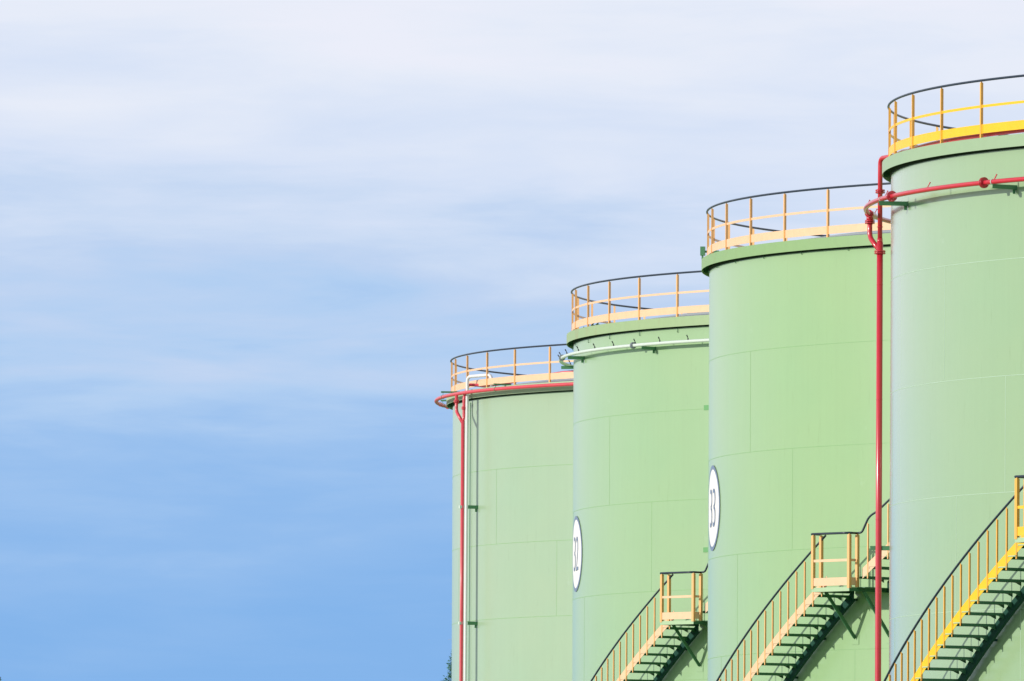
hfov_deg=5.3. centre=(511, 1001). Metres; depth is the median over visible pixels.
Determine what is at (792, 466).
storage tank
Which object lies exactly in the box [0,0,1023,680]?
sky
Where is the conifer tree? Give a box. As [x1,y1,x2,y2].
[442,653,451,680]
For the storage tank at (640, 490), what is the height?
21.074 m
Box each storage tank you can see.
[434,344,572,680]
[558,270,708,680]
[700,182,890,680]
[863,74,1023,680]
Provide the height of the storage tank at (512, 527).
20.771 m
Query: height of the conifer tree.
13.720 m
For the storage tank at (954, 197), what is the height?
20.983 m

